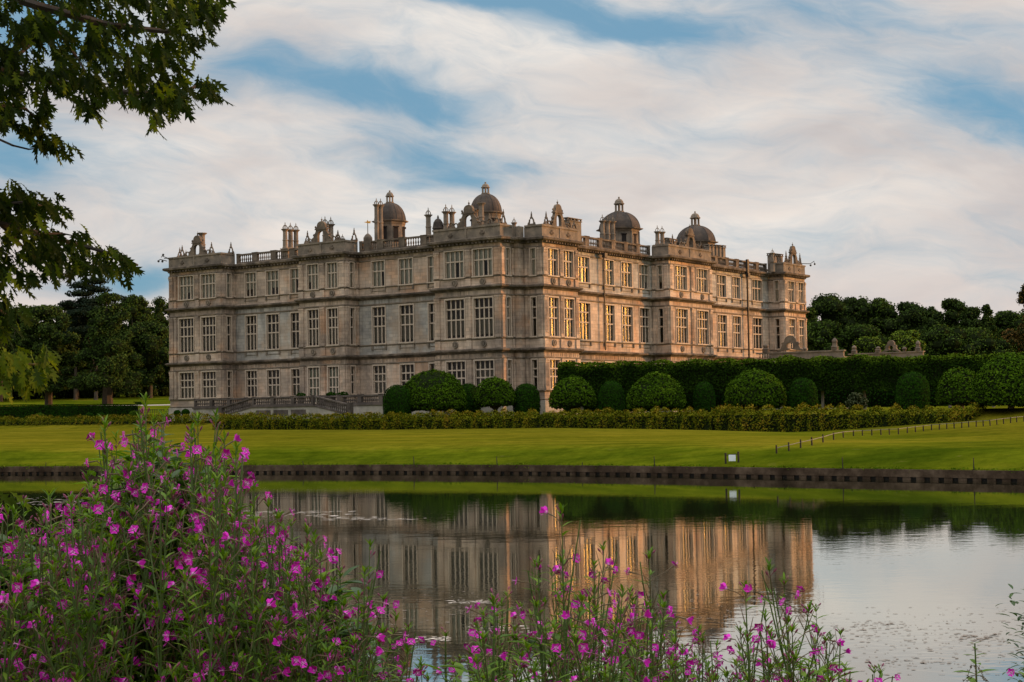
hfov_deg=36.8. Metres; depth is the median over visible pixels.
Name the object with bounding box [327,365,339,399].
window
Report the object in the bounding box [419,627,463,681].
willowherb
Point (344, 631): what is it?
willowherb
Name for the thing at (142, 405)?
path
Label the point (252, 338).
window
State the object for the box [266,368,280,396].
window
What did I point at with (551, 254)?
window
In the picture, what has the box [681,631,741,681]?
willowherb
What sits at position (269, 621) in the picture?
willowherb
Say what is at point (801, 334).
window
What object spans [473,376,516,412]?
topiary tree
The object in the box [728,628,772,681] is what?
willowherb
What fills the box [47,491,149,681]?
willowherb
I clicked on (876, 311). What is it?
broadleaf tree
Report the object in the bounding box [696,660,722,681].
willowherb
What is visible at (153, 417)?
willowherb
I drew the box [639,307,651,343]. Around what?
window
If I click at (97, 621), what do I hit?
willowherb
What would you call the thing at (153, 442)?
willowherb
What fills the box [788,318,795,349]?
window
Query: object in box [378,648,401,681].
willowherb
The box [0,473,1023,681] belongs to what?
lake water
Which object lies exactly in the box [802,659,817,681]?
willowherb
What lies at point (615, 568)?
willowherb
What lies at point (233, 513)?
willowherb
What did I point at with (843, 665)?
willowherb
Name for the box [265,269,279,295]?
window
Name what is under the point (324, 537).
willowherb
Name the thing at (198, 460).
willowherb
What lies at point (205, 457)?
willowherb
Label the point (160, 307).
broadleaf tree
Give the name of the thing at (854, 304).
broadleaf tree
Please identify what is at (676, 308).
window
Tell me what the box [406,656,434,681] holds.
willowherb
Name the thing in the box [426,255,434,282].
window
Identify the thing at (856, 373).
pleached hedge
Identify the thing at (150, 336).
broadleaf tree
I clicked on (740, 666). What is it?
willowherb
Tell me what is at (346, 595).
undergrowth plant
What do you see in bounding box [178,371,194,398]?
window
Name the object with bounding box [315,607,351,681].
willowherb
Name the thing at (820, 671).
undergrowth plant
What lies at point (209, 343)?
window
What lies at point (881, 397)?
yew hedge
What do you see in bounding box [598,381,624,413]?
clipped yew
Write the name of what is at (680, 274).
window
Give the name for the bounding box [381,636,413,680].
willowherb
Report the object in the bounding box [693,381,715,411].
clipped yew
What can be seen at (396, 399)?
clipped yew
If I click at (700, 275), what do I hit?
window
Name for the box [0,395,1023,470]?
ground
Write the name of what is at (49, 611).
willowherb
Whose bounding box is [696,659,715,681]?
willowherb
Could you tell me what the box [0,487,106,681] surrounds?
willowherb
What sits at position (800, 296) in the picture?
window
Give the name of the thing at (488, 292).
country house
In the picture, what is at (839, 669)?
willowherb
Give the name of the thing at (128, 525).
willowherb
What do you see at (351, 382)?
window
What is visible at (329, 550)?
willowherb
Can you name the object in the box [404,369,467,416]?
topiary tree
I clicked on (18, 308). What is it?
broadleaf tree
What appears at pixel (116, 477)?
undergrowth plant
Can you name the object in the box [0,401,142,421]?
clipped hedge
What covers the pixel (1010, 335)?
broadleaf tree
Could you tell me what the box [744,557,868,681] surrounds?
willowherb
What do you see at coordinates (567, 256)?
window
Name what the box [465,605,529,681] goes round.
willowherb
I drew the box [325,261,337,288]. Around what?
window
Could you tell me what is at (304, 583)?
willowherb
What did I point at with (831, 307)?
broadleaf tree
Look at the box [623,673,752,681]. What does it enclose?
undergrowth plant
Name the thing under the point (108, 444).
willowherb
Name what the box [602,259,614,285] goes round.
window
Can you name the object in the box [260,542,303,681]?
willowherb
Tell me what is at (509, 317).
window
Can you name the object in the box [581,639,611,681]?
willowherb
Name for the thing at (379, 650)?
willowherb
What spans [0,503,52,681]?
willowherb
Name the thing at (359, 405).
terrace
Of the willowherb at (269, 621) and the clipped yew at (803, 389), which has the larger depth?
the clipped yew at (803, 389)
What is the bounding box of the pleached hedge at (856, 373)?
[557,351,1023,412]
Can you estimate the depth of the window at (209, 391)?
182.68 m
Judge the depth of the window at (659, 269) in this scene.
181.97 m
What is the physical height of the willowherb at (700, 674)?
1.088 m
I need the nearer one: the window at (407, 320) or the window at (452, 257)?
the window at (452, 257)
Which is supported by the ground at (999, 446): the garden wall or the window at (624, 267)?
the garden wall
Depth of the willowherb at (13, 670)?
3.74 m
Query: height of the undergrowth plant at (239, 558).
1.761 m
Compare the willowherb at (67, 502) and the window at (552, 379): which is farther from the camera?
the window at (552, 379)
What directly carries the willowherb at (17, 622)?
on the ground at (999, 446)
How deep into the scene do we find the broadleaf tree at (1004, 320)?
348.57 m
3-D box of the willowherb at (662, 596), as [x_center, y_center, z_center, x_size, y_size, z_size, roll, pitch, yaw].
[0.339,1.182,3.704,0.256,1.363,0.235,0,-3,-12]
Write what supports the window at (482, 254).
in the country house
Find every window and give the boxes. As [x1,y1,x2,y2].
[177,275,193,300]
[178,317,194,353]
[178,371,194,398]
[199,273,215,298]
[200,315,216,352]
[200,370,216,398]
[226,273,232,297]
[226,315,232,351]
[227,370,233,397]
[244,272,256,297]
[244,314,257,350]
[245,369,257,397]
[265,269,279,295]
[265,313,279,349]
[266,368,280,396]
[289,268,297,293]
[289,311,298,348]
[290,368,299,395]
[305,263,318,290]
[306,308,319,346]
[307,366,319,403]
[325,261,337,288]
[326,307,338,345]
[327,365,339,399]
[349,261,355,288]
[349,307,355,344]
[350,365,356,394]
[370,260,385,287]
[371,305,386,344]
[372,364,386,393]
[397,257,413,285]
[398,303,414,343]
[399,363,414,384]
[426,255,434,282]
[427,302,434,341]
[428,362,435,370]
[443,250,464,279]
[444,298,465,339]
[445,360,466,384]
[471,247,492,277]
[472,296,494,337]
[473,359,494,386]
[505,247,511,275]
[506,296,512,336]
[507,358,512,386]
[529,247,536,275]
[530,296,537,336]
[531,358,538,389]
[547,247,559,276]
[548,296,560,337]
[549,358,560,389]
[562,249,574,278]
[564,297,575,337]
[578,255,590,283]
[579,301,591,340]
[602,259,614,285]
[603,303,616,341]
[620,261,633,287]
[621,305,634,342]
[638,264,650,289]
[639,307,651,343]
[656,264,663,289]
[657,307,664,343]
[674,265,688,290]
[675,307,689,343]
[695,268,708,293]
[696,309,709,344]
[716,274,727,297]
[717,313,728,347]
[731,276,741,299]
[732,315,742,348]
[751,279,762,301]
[752,317,763,349]
[773,280,779,302]
[774,318,780,349]
[787,280,795,302]
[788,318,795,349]
[797,282,804,303]
[798,319,805,347]
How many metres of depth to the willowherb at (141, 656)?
3.94 m
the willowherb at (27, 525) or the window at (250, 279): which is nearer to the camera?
the willowherb at (27, 525)
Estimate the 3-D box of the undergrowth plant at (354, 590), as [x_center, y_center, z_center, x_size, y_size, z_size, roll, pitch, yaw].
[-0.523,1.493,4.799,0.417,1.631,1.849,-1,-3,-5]
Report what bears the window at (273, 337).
in the country house
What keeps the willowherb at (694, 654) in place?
on the ground at (999, 446)
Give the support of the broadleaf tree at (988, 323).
on the ground at (999, 446)
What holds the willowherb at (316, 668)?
on the ground at (999, 446)
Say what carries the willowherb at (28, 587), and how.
on the ground at (999, 446)
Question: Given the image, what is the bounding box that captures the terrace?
[192,394,455,419]
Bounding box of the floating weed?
[389,591,1023,674]
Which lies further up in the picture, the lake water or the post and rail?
the post and rail
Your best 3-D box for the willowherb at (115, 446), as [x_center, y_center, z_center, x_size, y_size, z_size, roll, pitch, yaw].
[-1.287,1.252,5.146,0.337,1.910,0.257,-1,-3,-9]
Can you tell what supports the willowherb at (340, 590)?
on the ground at (999, 446)
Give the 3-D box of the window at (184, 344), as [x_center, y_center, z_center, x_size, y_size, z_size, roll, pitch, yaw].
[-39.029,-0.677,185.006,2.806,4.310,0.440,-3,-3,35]
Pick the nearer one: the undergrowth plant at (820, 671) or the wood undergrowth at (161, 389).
the undergrowth plant at (820, 671)
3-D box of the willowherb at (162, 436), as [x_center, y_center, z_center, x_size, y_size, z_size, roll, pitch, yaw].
[-0.955,1.065,4.194,0.262,1.770,0.286,-1,-3,-8]
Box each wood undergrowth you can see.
[3,335,169,399]
[846,316,991,324]
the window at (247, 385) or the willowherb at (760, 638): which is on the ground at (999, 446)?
the willowherb at (760, 638)
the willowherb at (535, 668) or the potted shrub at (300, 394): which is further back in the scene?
the potted shrub at (300, 394)
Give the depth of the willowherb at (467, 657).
4.44 m
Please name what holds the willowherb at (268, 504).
on the ground at (999, 446)
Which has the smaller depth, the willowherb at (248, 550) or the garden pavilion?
the willowherb at (248, 550)
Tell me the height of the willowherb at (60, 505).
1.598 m
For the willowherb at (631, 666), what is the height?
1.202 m
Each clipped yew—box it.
[382,384,411,419]
[456,383,480,415]
[512,383,540,413]
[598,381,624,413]
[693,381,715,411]
[789,377,817,410]
[895,371,930,409]
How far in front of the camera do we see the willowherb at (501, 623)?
4.32 m
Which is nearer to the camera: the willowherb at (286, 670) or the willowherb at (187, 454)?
the willowherb at (286, 670)
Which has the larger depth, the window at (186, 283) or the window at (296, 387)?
the window at (186, 283)
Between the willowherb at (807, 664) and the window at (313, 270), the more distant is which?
the window at (313, 270)
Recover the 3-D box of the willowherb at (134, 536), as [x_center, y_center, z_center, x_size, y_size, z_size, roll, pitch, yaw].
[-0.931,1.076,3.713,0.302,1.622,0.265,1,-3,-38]
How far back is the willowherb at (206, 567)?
4.02 m
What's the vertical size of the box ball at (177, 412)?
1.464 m
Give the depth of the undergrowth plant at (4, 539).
4.05 m
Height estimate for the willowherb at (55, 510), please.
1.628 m
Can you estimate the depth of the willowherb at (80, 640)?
3.89 m
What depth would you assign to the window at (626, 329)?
177.66 m
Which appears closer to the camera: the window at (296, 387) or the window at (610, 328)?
the window at (610, 328)
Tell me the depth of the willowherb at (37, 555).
3.71 m
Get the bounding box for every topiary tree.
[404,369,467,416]
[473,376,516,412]
[548,374,597,414]
[625,371,686,412]
[723,368,786,410]
[935,366,975,408]
[969,352,1023,408]
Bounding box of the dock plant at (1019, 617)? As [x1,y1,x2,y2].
[996,584,1023,681]
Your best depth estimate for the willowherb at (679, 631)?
3.98 m
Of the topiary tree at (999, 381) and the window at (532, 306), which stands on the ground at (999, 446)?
the topiary tree at (999, 381)
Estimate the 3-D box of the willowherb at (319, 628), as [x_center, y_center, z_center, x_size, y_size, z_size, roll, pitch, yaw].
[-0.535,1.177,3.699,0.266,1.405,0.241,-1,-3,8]
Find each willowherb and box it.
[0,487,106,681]
[0,495,46,670]
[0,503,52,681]
[0,503,55,681]
[0,504,50,681]
[0,507,107,681]
[0,526,48,679]
[0,577,44,680]
[0,591,66,681]
[1,507,101,681]
[3,593,40,681]
[9,504,115,681]
[10,487,111,681]
[10,510,22,540]
[10,532,67,671]
[10,532,89,675]
[14,494,121,681]
[14,515,43,552]
[17,480,145,681]
[17,508,115,681]
[26,561,76,677]
[28,498,64,560]
[31,513,43,546]
[32,529,142,681]
[38,579,111,680]
[42,507,67,580]
[45,555,144,677]
[47,491,96,661]
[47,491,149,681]
[54,500,87,541]
[55,513,75,550]
[57,514,119,660]
[67,470,215,681]
[68,426,123,553]
[70,449,200,681]
[75,439,157,681]
[75,475,176,681]
[81,413,182,680]
[93,430,133,595]
[96,392,200,681]
[98,428,186,681]
[98,439,139,649]
[100,427,184,681]
[104,412,189,679]
[110,419,156,497]
[115,406,200,681]
[118,408,189,644]
[125,408,241,668]
[133,483,247,681]
[134,422,211,681]
[140,444,192,678]
[142,425,247,681]
[146,430,250,680]
[148,443,265,681]
[149,413,172,471]
[150,448,247,681]
[154,460,274,677]
[155,411,252,675]
[158,440,299,681]
[158,483,263,681]
[162,447,271,679]
[163,470,275,681]
[163,474,249,646]
[165,500,278,681]
[178,496,287,681]
[180,462,243,534]
[182,486,279,679]
[185,445,245,626]
[198,492,297,680]
[206,519,307,681]
[211,526,307,681]
[211,539,301,677]
[216,547,297,681]
[219,505,320,681]
[225,490,248,576]
[227,460,258,564]
[237,476,284,622]
[240,522,295,646]
[240,567,307,679]
[241,495,279,628]
[241,538,340,681]
[257,522,348,681]
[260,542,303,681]
[262,513,328,641]
[262,532,350,681]
[263,515,335,653]
[267,535,321,653]
[273,549,353,681]
[273,592,352,679]
[279,518,376,679]
[280,530,297,560]
[283,529,334,610]
[284,546,360,681]
[304,523,327,594]
[305,534,330,649]
[307,646,341,681]
[308,640,350,681]
[310,565,385,681]
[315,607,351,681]
[317,565,412,681]
[321,588,387,681]
[329,538,400,681]
[330,618,354,673]
[352,606,399,674]
[365,621,424,681]
[373,627,408,681]
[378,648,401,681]
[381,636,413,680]
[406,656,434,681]
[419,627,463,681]
[445,622,488,681]
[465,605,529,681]
[466,588,528,681]
[468,596,520,681]
[472,596,529,681]
[473,601,525,681]
[480,586,528,679]
[495,503,614,681]
[500,555,591,681]
[509,557,575,681]
[516,565,579,681]
[527,616,594,681]
[530,591,583,681]
[539,558,623,681]
[543,539,655,681]
[565,584,652,681]
[567,587,616,681]
[574,594,618,671]
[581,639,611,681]
[593,621,620,676]
[595,595,664,681]
[597,584,654,681]
[602,608,643,677]
[604,591,648,681]
[611,546,696,681]
[614,599,678,681]
[622,594,698,678]
[624,635,680,681]
[626,620,684,681]
[640,611,697,681]
[640,633,690,681]
[648,624,718,681]
[648,629,693,676]
[654,651,694,681]
[657,618,699,681]
[667,642,719,681]
[667,654,711,681]
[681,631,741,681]
[693,658,701,677]
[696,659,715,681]
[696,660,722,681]
[704,640,732,681]
[717,643,758,681]
[719,580,799,681]
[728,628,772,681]
[729,632,770,681]
[740,609,825,681]
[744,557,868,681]
[756,572,844,681]
[790,603,846,680]
[796,632,851,681]
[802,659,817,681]
[811,631,862,681]
[840,661,850,681]
[868,661,882,681]
[871,663,900,681]
[1007,663,1023,676]
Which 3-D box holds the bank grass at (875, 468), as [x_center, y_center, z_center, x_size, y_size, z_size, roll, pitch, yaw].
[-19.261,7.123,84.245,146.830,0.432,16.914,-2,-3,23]
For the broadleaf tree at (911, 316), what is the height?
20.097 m
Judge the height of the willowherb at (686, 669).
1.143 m
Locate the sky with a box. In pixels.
[0,0,1023,323]
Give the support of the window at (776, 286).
in the country house
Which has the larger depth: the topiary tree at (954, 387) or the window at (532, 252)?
the window at (532, 252)
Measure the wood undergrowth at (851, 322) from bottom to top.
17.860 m
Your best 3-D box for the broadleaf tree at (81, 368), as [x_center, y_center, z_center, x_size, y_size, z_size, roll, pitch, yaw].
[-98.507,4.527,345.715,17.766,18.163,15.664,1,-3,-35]
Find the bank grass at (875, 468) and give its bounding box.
[2,462,1023,470]
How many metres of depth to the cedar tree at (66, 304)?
333.88 m
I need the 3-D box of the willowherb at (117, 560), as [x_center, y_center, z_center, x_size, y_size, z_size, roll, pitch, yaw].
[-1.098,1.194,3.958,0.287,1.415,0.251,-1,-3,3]
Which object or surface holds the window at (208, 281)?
in the country house
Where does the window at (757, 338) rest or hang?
in the country house
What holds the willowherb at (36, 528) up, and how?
on the ground at (999, 446)
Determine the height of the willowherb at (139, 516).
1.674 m
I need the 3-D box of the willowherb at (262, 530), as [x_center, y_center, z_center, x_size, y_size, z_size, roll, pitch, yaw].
[-0.742,1.095,3.939,0.253,1.599,0.279,-2,-3,27]
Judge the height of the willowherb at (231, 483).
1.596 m
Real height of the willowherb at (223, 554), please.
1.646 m
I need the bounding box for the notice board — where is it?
[724,452,738,463]
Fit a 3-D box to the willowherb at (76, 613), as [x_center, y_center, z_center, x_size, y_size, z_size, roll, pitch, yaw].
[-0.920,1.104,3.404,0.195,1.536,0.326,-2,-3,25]
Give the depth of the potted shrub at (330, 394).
164.77 m
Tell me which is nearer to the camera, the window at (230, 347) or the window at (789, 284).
the window at (230, 347)
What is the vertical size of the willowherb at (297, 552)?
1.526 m
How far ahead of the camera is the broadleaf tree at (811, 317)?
329.63 m
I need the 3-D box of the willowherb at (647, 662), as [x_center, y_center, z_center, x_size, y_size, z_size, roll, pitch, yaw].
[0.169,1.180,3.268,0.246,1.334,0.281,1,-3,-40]
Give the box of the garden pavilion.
[756,335,847,409]
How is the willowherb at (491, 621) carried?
on the ground at (999, 446)
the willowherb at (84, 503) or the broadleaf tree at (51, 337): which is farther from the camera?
the broadleaf tree at (51, 337)
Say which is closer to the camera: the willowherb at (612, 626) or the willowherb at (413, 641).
the willowherb at (413, 641)
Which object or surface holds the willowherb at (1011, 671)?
on the ground at (999, 446)
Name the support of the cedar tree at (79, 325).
on the ground at (999, 446)
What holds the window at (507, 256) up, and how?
in the country house
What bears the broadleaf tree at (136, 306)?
on the ground at (999, 446)
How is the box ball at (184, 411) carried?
on the ground at (999, 446)
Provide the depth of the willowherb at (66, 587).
3.77 m
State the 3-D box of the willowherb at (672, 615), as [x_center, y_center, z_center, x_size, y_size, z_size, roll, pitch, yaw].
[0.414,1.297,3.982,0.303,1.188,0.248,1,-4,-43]
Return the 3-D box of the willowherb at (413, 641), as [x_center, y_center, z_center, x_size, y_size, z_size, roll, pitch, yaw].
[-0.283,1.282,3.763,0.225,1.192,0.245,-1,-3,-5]
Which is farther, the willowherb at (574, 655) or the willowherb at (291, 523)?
the willowherb at (291, 523)
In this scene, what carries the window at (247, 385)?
in the country house
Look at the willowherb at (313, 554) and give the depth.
5.43 m
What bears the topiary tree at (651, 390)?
on the ground at (999, 446)
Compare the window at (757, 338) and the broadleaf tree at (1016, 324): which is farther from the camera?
the broadleaf tree at (1016, 324)
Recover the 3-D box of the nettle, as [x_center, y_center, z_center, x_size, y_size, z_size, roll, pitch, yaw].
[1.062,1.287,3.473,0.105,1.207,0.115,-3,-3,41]
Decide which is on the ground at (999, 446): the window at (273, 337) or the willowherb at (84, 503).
the willowherb at (84, 503)
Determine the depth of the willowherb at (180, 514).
3.73 m
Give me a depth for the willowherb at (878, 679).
3.56 m
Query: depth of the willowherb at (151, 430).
5.02 m
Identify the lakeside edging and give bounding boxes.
[0,465,1023,481]
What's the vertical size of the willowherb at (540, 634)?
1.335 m
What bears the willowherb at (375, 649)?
on the ground at (999, 446)
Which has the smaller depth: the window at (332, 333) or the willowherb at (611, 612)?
the willowherb at (611, 612)
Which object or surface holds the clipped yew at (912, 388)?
on the ground at (999, 446)
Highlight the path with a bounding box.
[99,404,169,405]
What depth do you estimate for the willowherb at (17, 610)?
3.90 m
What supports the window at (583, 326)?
in the country house
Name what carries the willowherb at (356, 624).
on the ground at (999, 446)
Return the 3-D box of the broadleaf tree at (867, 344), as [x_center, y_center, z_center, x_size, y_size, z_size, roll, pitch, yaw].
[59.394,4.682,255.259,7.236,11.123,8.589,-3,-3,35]
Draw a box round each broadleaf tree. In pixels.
[0,301,37,401]
[10,304,39,336]
[10,304,85,405]
[56,329,94,398]
[66,292,143,403]
[119,294,159,368]
[124,321,169,397]
[146,296,169,336]
[806,306,818,348]
[807,320,848,355]
[809,293,849,333]
[833,324,895,355]
[841,295,870,323]
[851,336,885,355]
[858,297,896,338]
[880,301,937,351]
[883,329,926,352]
[917,324,979,356]
[923,306,940,320]
[932,298,972,330]
[959,306,982,327]
[960,327,1017,356]
[980,304,1000,352]
[992,310,1020,338]
[1001,284,1023,352]
[1007,311,1023,353]
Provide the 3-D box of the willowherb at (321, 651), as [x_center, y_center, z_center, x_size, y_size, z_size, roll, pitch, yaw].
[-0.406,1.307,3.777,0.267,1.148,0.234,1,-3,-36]
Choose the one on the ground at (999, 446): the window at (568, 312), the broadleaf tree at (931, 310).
the broadleaf tree at (931, 310)
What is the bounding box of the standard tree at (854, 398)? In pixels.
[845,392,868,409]
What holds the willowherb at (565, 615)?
on the ground at (999, 446)
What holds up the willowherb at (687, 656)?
on the ground at (999, 446)
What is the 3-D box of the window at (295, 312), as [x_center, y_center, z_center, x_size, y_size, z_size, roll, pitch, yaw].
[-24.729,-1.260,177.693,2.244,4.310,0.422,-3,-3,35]
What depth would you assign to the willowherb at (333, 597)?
4.07 m
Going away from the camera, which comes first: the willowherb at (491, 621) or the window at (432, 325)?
the willowherb at (491, 621)
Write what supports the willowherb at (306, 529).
on the ground at (999, 446)
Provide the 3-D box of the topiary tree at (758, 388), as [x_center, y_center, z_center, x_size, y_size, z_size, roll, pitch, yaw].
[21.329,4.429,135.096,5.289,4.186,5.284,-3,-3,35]
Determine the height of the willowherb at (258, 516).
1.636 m
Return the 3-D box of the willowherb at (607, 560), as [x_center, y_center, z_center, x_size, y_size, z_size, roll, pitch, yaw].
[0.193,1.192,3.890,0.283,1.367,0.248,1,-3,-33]
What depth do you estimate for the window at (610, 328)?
174.48 m
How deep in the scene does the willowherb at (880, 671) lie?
3.71 m
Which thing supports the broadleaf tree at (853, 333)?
on the ground at (999, 446)
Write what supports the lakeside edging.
on the ground at (999, 446)
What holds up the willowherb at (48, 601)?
on the ground at (999, 446)
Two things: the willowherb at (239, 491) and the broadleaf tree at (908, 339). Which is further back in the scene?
the broadleaf tree at (908, 339)
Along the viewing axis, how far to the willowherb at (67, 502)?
5.06 m
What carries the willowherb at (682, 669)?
on the ground at (999, 446)
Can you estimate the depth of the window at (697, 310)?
187.65 m
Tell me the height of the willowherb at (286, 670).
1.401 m
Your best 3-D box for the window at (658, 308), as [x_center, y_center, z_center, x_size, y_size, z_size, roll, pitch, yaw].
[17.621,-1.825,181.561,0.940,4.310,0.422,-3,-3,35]
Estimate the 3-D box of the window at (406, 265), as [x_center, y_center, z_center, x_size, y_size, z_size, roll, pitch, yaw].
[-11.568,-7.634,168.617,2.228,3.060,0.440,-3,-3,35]
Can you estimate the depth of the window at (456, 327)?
161.76 m
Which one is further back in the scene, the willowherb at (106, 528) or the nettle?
the willowherb at (106, 528)
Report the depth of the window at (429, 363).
166.25 m
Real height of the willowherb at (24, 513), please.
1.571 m
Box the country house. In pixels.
[157,182,815,420]
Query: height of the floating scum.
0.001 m
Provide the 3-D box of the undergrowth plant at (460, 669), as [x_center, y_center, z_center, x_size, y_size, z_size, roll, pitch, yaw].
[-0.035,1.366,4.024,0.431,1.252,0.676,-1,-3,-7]
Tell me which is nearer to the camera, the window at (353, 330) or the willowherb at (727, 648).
the willowherb at (727, 648)
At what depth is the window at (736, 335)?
200.19 m
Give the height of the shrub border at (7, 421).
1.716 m
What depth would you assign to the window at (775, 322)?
207.05 m
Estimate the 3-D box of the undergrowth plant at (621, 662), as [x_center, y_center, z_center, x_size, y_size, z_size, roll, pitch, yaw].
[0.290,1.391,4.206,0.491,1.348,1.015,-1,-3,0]
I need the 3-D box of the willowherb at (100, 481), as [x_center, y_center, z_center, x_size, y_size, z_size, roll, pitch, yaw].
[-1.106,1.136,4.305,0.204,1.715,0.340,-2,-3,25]
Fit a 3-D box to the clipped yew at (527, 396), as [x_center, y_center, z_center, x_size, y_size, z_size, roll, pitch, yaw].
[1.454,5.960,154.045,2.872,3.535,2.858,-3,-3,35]
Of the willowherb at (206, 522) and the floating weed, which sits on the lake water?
the floating weed
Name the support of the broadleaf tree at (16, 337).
on the ground at (999, 446)
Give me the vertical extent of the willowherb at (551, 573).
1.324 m
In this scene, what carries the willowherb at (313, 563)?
on the ground at (999, 446)
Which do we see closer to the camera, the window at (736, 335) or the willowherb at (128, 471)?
the willowherb at (128, 471)
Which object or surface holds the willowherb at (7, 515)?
on the ground at (999, 446)
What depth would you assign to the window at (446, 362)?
161.41 m
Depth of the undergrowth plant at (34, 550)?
4.38 m
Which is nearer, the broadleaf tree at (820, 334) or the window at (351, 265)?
the window at (351, 265)
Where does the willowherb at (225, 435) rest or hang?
on the ground at (999, 446)
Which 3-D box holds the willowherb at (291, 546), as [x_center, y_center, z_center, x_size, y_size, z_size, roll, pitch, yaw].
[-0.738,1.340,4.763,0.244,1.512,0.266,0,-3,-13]
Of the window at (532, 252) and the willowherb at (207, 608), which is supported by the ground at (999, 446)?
the willowherb at (207, 608)
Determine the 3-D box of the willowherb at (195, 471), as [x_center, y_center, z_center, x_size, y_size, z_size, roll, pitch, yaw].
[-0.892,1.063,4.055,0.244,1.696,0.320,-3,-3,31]
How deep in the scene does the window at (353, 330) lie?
171.61 m
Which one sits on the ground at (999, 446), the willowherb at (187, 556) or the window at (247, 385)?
the willowherb at (187, 556)
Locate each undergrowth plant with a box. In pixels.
[0,534,37,672]
[0,535,86,681]
[24,536,124,679]
[54,445,183,680]
[93,428,224,681]
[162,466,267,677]
[199,545,303,681]
[261,544,362,681]
[295,565,399,681]
[417,634,591,681]
[532,611,663,681]
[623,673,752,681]
[776,657,859,681]
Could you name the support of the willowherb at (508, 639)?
on the ground at (999, 446)
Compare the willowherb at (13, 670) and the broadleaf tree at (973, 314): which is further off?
the broadleaf tree at (973, 314)
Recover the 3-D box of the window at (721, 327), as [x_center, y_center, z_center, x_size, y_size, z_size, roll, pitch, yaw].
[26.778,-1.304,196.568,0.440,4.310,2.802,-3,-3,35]
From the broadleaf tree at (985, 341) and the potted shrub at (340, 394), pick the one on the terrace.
the potted shrub at (340, 394)
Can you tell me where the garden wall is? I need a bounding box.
[848,340,924,358]
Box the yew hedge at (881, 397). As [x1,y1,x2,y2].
[563,388,1003,411]
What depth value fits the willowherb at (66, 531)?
4.93 m
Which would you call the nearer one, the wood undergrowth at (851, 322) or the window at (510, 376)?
the window at (510, 376)
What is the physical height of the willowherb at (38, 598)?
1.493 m
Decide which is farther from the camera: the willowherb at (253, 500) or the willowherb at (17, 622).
the willowherb at (253, 500)
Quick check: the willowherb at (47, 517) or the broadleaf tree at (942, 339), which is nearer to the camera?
the willowherb at (47, 517)
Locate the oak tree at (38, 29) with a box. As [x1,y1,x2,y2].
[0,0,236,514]
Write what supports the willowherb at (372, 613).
on the ground at (999, 446)
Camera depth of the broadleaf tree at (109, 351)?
283.30 m
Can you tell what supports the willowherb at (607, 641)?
on the ground at (999, 446)
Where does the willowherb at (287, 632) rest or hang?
on the ground at (999, 446)
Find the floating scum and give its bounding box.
[39,499,522,640]
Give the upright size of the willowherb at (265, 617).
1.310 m
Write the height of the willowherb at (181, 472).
1.737 m
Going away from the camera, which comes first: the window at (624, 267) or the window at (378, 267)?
the window at (378, 267)
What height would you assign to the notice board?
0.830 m
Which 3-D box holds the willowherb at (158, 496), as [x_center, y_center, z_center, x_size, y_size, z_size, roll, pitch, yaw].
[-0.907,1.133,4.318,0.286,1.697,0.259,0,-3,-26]
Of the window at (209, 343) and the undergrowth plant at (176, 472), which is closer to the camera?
the undergrowth plant at (176, 472)
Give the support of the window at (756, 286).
in the country house
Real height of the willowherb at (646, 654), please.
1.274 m
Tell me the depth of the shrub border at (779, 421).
119.59 m
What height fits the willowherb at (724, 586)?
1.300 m
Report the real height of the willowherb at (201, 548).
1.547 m
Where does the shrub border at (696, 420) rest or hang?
on the ground at (999, 446)
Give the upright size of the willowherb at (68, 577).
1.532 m
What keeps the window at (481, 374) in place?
in the country house
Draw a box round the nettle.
[954,642,994,681]
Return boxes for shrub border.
[0,411,280,425]
[212,403,745,429]
[713,401,987,431]
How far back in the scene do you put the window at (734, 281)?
200.49 m
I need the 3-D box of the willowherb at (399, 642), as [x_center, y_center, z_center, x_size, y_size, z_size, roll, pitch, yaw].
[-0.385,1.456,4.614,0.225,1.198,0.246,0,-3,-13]
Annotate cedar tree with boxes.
[57,297,90,399]
[65,277,127,399]
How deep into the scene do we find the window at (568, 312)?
163.51 m
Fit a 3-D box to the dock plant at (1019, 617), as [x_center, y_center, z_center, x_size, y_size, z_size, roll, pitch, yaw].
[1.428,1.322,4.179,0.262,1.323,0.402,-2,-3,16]
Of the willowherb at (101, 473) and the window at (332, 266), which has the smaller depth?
the willowherb at (101, 473)
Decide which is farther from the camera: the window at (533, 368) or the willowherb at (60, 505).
the window at (533, 368)
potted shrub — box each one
[295,392,306,402]
[326,392,336,402]
[337,391,348,402]
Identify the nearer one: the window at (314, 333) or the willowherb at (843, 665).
the willowherb at (843, 665)
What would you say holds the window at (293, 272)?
in the country house
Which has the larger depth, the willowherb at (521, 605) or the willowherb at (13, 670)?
the willowherb at (521, 605)
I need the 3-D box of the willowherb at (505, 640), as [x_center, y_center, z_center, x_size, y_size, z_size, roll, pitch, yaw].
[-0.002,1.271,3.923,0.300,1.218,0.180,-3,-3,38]
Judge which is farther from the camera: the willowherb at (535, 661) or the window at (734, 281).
the window at (734, 281)
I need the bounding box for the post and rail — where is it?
[776,416,1023,452]
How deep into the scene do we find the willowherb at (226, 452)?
3.88 m
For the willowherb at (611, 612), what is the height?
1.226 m
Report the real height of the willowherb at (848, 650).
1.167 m
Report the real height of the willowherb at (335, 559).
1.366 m
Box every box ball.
[85,412,93,420]
[129,410,138,417]
[174,410,180,420]
[181,409,189,414]
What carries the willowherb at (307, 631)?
on the ground at (999, 446)
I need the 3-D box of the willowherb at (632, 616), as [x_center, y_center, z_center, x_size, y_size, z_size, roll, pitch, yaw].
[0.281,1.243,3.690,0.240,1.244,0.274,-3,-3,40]
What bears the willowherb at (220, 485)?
on the ground at (999, 446)
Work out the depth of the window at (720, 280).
197.14 m
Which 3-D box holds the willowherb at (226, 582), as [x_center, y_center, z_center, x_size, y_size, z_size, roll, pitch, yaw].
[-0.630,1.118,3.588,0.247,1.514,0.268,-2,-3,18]

